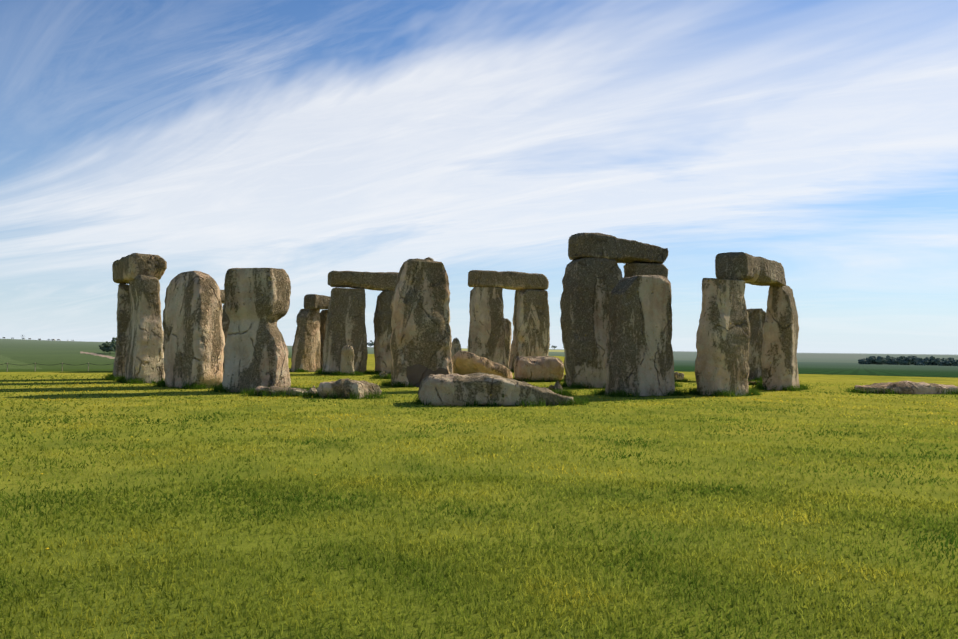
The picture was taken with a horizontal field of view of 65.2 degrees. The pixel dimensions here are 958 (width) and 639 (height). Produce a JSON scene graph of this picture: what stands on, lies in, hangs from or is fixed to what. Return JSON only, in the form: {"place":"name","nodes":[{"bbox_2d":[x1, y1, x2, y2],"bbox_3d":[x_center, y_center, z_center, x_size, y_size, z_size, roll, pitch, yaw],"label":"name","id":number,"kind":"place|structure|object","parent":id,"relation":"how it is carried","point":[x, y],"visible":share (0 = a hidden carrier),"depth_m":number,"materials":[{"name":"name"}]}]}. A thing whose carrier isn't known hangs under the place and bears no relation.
{"place":"outdoors","nodes":[
{"label":"outdoors","id":0,"kind":"place"},
{"bbox_2d":[0,363,113,364],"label":"rope fence","id":1,"kind":"object","parent":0,"point":[55,364],"visible":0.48,"depth_m":41.22,"materials":[{"name":"red fabric"}]},
{"bbox_2d":[0,339,957,638],"bbox_3d":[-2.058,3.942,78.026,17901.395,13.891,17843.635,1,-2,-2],"label":"terrain","id":2,"kind":"structure","parent":0,"point":[832,371],"depth_m":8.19,"materials":[{"name":"green plant"}]},
{"bbox_2d":[7,363,113,371],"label":"fence posts","id":3,"kind":"object","parent":2,"relation":"on","point":[62,366],"visible":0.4,"depth_m":41.34,"materials":[{"name":"brown wood"}]},
{"bbox_2d":[102,340,115,351],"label":"tree","id":4,"kind":"object","parent":2,"relation":"on","point":[108,346],"visible":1,"depth_m":268.14,"materials":[{"name":"green plant"}]},
{"bbox_2d":[113,283,130,376],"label":"stone","id":5,"kind":"object","parent":2,"relation":"on","point":[123,314],"visible":0.46,"depth_m":32.11,"materials":[{"name":"grey stone"}]},
{"bbox_2d":[125,275,164,382],"bbox_3d":[-13.519,0.549,30.575,1.414,4.605,1.965,2,-3,-38],"label":"stone","id":6,"kind":"object","parent":2,"relation":"on","point":[145,357],"visible":0.85,"depth_m":29.82,"materials":[{"name":"grey stone"}]},
{"bbox_2d":[112,253,166,283],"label":"lintel","id":7,"kind":"structure","parent":6,"relation":"on","point":[127,268],"depth_m":30.24,"materials":[{"name":"grey stone"}]},
{"bbox_2d":[162,271,224,387],"bbox_3d":[-10.425,0.478,27.386,2.530,4.572,1.402,-1,-3,35],"label":"stone","id":8,"kind":"object","parent":2,"relation":"on","point":[194,342],"visible":0.81,"depth_m":26.77,"materials":[{"name":"grey stone"}]},
{"bbox_2d":[222,305,229,369],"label":"stone","id":9,"kind":"object","parent":2,"relation":"on","point":[225,321],"visible":0.02,"depth_m":45.97,"materials":[{"name":"grey stone"}]},
{"bbox_2d":[222,268,290,392],"bbox_3d":[-7.429,0.484,25.000,2.287,4.446,1.264,0,-2,21],"label":"stone","id":10,"kind":"object","parent":2,"relation":"on","point":[256,306],"visible":0.83,"depth_m":24.49,"materials":[{"name":"grey stone"}]},
{"bbox_2d":[254,386,317,395],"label":"fallen stone","id":11,"kind":"object","parent":2,"relation":"on","point":[287,389],"visible":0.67,"depth_m":22.90,"materials":[{"name":"grey stone"}]},
{"bbox_2d":[290,309,320,371],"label":"stone","id":12,"kind":"object","parent":2,"relation":"on","point":[306,352],"visible":0.92,"depth_m":44.80,"materials":[{"name":"grey stone"}]},
{"bbox_2d":[304,294,330,309],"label":"lintel","id":13,"kind":"structure","parent":12,"relation":"on","point":[316,301],"depth_m":45.00,"materials":[{"name":"grey stone"}]},
{"bbox_2d":[320,310,327,367],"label":"stone","id":14,"kind":"object","parent":2,"relation":"on","point":[323,316],"visible":0.15,"depth_m":46.24,"materials":[{"name":"grey stone"}]},
{"bbox_2d":[322,287,367,372],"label":"stone","id":15,"kind":"object","parent":2,"relation":"on","point":[345,323],"visible":0.83,"depth_m":41.45,"materials":[{"name":"grey stone"}]},
{"bbox_2d":[340,345,353,374],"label":"standing stone","id":16,"kind":"object","parent":2,"relation":"on","point":[347,359],"visible":0.73,"depth_m":39.97,"materials":[{"name":"grey stone"}]},
{"bbox_2d":[317,378,381,398],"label":"fallen stone","id":17,"kind":"object","parent":2,"relation":"on","point":[345,386],"visible":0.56,"depth_m":22.24,"materials":[{"name":"grey stone"}]},
{"bbox_2d":[373,290,393,373],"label":"stone","id":18,"kind":"object","parent":2,"relation":"on","point":[382,332],"visible":0.44,"depth_m":42.39,"materials":[{"name":"grey stone"}]},
{"bbox_2d":[328,270,398,290],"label":"lintel","id":19,"kind":"structure","parent":18,"relation":"on","point":[379,281],"depth_m":42.02,"materials":[{"name":"grey stone"}]},
{"bbox_2d":[390,258,452,386],"bbox_3d":[-2.259,0.285,29.864,2.465,5.336,1.399,2,-2,-25],"label":"stone","id":20,"kind":"object","parent":2,"relation":"on","point":[420,343],"visible":0.92,"depth_m":29.27,"materials":[{"name":"grey stone"}]},
{"bbox_2d":[451,338,461,357],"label":"standing stone","id":21,"kind":"object","parent":2,"relation":"on","point":[456,347],"visible":0.38,"depth_m":45.71,"materials":[{"name":"grey stone"}]},
{"bbox_2d":[3,385,949,549],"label":"buttercups","id":22,"kind":"object","parent":2,"relation":"on","point":[446,446],"visible":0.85,"depth_m":14.54,"materials":[{"name":"yellow plant"}]},
{"bbox_2d":[452,351,512,378],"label":"fallen stone","id":23,"kind":"object","parent":2,"relation":"on","point":[464,362],"visible":0.65,"depth_m":32.95,"materials":[{"name":"grey stone"}]},
{"bbox_2d":[468,286,505,365],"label":"stone","id":24,"kind":"object","parent":2,"relation":"on","point":[486,338],"visible":0.79,"depth_m":47.69,"materials":[{"name":"grey stone"}]},
{"bbox_2d":[418,372,574,405],"bbox_3d":[0.474,2.009,20.798,4.306,1.052,1.843,1,-2,-8],"label":"fallen stone","id":25,"kind":"object","parent":2,"relation":"on","point":[455,389],"visible":0.75,"depth_m":19.92,"materials":[{"name":"grey stone"}]},
{"bbox_2d":[504,318,511,367],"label":"stone","id":26,"kind":"object","parent":2,"relation":"on","point":[508,333],"visible":0.29,"depth_m":54.54,"materials":[{"name":"grey stone"}]},
{"bbox_2d":[97,366,957,406],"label":"grass tufts","id":27,"kind":"object","parent":2,"relation":"on","point":[123,379],"visible":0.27,"depth_m":26.04,"materials":[{"name":"green plant"}]},
{"bbox_2d":[509,289,549,370],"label":"stone","id":28,"kind":"object","parent":2,"relation":"on","point":[531,325],"visible":0.79,"depth_m":49.07,"materials":[{"name":"grey stone"}]},
{"bbox_2d":[468,270,548,289],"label":"lintel","id":29,"kind":"structure","parent":28,"relation":"on","point":[511,280],"depth_m":48.34,"materials":[{"name":"grey stone"}]},
{"bbox_2d":[513,356,563,381],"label":"fallen boulder","id":30,"kind":"object","parent":2,"relation":"on","point":[546,367],"visible":0.77,"depth_m":35.04,"materials":[{"name":"grey stone"}]},
{"bbox_2d":[548,381,562,392],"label":"stone","id":31,"kind":"object","parent":2,"relation":"on","point":[557,385],"visible":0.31,"depth_m":25.09,"materials":[{"name":"grey stone"}]},
{"bbox_2d":[560,258,622,387],"bbox_3d":[4.613,0.267,30.767,2.601,5.600,1.486,2,-3,-29],"label":"stone","id":32,"kind":"object","parent":2,"relation":"on","point":[589,284],"visible":0.83,"depth_m":30.09,"materials":[{"name":"grey stone"}]},
{"bbox_2d":[604,275,674,395],"bbox_3d":[5.490,0.669,25.643,2.421,4.422,1.257,2,-2,-24],"label":"stone","id":33,"kind":"object","parent":2,"relation":"on","point":[638,356],"visible":0.9,"depth_m":25.14,"materials":[{"name":"grey stone"}]},
{"bbox_2d":[623,263,667,278],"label":"stone","id":34,"kind":"object","parent":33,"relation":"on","point":[633,269],"visible":0.19,"depth_m":31.56,"materials":[{"name":"grey stone"}]},
{"bbox_2d":[568,233,667,263],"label":"lintel","id":35,"kind":"structure","parent":34,"relation":"on","point":[598,245],"depth_m":30.72,"materials":[{"name":"grey stone"}]},
{"bbox_2d":[674,372,683,380],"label":"stone","id":36,"kind":"object","parent":2,"relation":"on","point":[678,376],"visible":0.71,"depth_m":36.31,"materials":[{"name":"grey stone"}]},
{"bbox_2d":[695,278,749,394],"bbox_3d":[8.569,0.741,26.386,1.995,4.407,1.319,2,-3,-36],"label":"stone","id":37,"kind":"object","parent":2,"relation":"on","point":[722,343],"visible":0.96,"depth_m":25.84,"materials":[{"name":"grey stone"}]},
{"bbox_2d":[747,308,765,379],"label":"stone","id":38,"kind":"object","parent":2,"relation":"on","point":[757,317],"visible":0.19,"depth_m":39.63,"materials":[{"name":"grey stone"}]},
{"bbox_2d":[760,285,799,389],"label":"stone","id":39,"kind":"object","parent":2,"relation":"on","point":[779,366],"visible":0.83,"depth_m":29.77,"materials":[{"name":"grey stone"}]},
{"bbox_2d":[715,252,785,285],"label":"lintel","id":40,"kind":"structure","parent":39,"relation":"on","point":[752,270],"depth_m":27.15,"materials":[{"name":"grey stone"}]},
{"bbox_2d":[858,359,870,363],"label":"tree","id":41,"kind":"object","parent":2,"relation":"on","point":[862,361],"visible":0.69,"depth_m":449.24,"materials":[{"name":"green plant"}]},
{"bbox_2d":[867,356,887,364],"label":"tree","id":42,"kind":"object","parent":2,"relation":"on","point":[879,360],"visible":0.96,"depth_m":446.22,"materials":[{"name":"green plant"}]},
{"bbox_2d":[884,358,898,364],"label":"tree","id":43,"kind":"object","parent":2,"relation":"on","point":[891,361],"visible":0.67,"depth_m":451.73,"materials":[{"name":"green plant"}]},
{"bbox_2d":[896,356,911,364],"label":"tree","id":44,"kind":"object","parent":2,"relation":"on","point":[903,360],"visible":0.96,"depth_m":439.81,"materials":[{"name":"green plant"}]},
{"bbox_2d":[855,381,957,393],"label":"fallen stone","id":45,"kind":"object","parent":2,"relation":"on","point":[906,387],"visible":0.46,"depth_m":28.31,"materials":[{"name":"grey stone"}]},
{"bbox_2d":[908,356,916,364],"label":"tree","id":46,"kind":"object","parent":2,"relation":"on","point":[913,358],"visible":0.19,"depth_m":476.21,"materials":[{"name":"green plant"}]},
{"bbox_2d":[913,358,928,364],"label":"tree","id":47,"kind":"object","parent":2,"relation":"on","point":[920,361],"visible":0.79,"depth_m":431.92,"materials":[{"name":"green plant"}]},
{"bbox_2d":[925,356,939,364],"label":"tree","id":48,"kind":"object","parent":2,"relation":"on","point":[932,360],"visible":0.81,"depth_m":439.07,"materials":[{"name":"green plant"}]},
{"bbox_2d":[938,359,952,365],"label":"tree","id":49,"kind":"object","parent":2,"relation":"on","point":[946,362],"visible":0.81,"depth_m":426.88,"materials":[{"name":"green plant"}]},
{"bbox_2d":[952,359,957,365],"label":"tree","id":50,"kind":"object","parent":2,"relation":"on","point":[955,362],"visible":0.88,"depth_m":421.97,"materials":[{"name":"green plant"}]},
{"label":"stone","id":51,"kind":"object","parent":2,"relation":"on","visible":0},
{"bbox_2d":[220,290,224,303],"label":"lintel","id":52,"kind":"structure","parent":51,"relation":"on","point":[222,294],"depth_m":44.87,"materials":[{"name":"grey stone"}]},
{"bbox_2d":[0,0,957,354],"label":"sky","id":53,"kind":"structure","parent":0,"point":[309,140],"materials":[{"name":"blue"}]}
]}

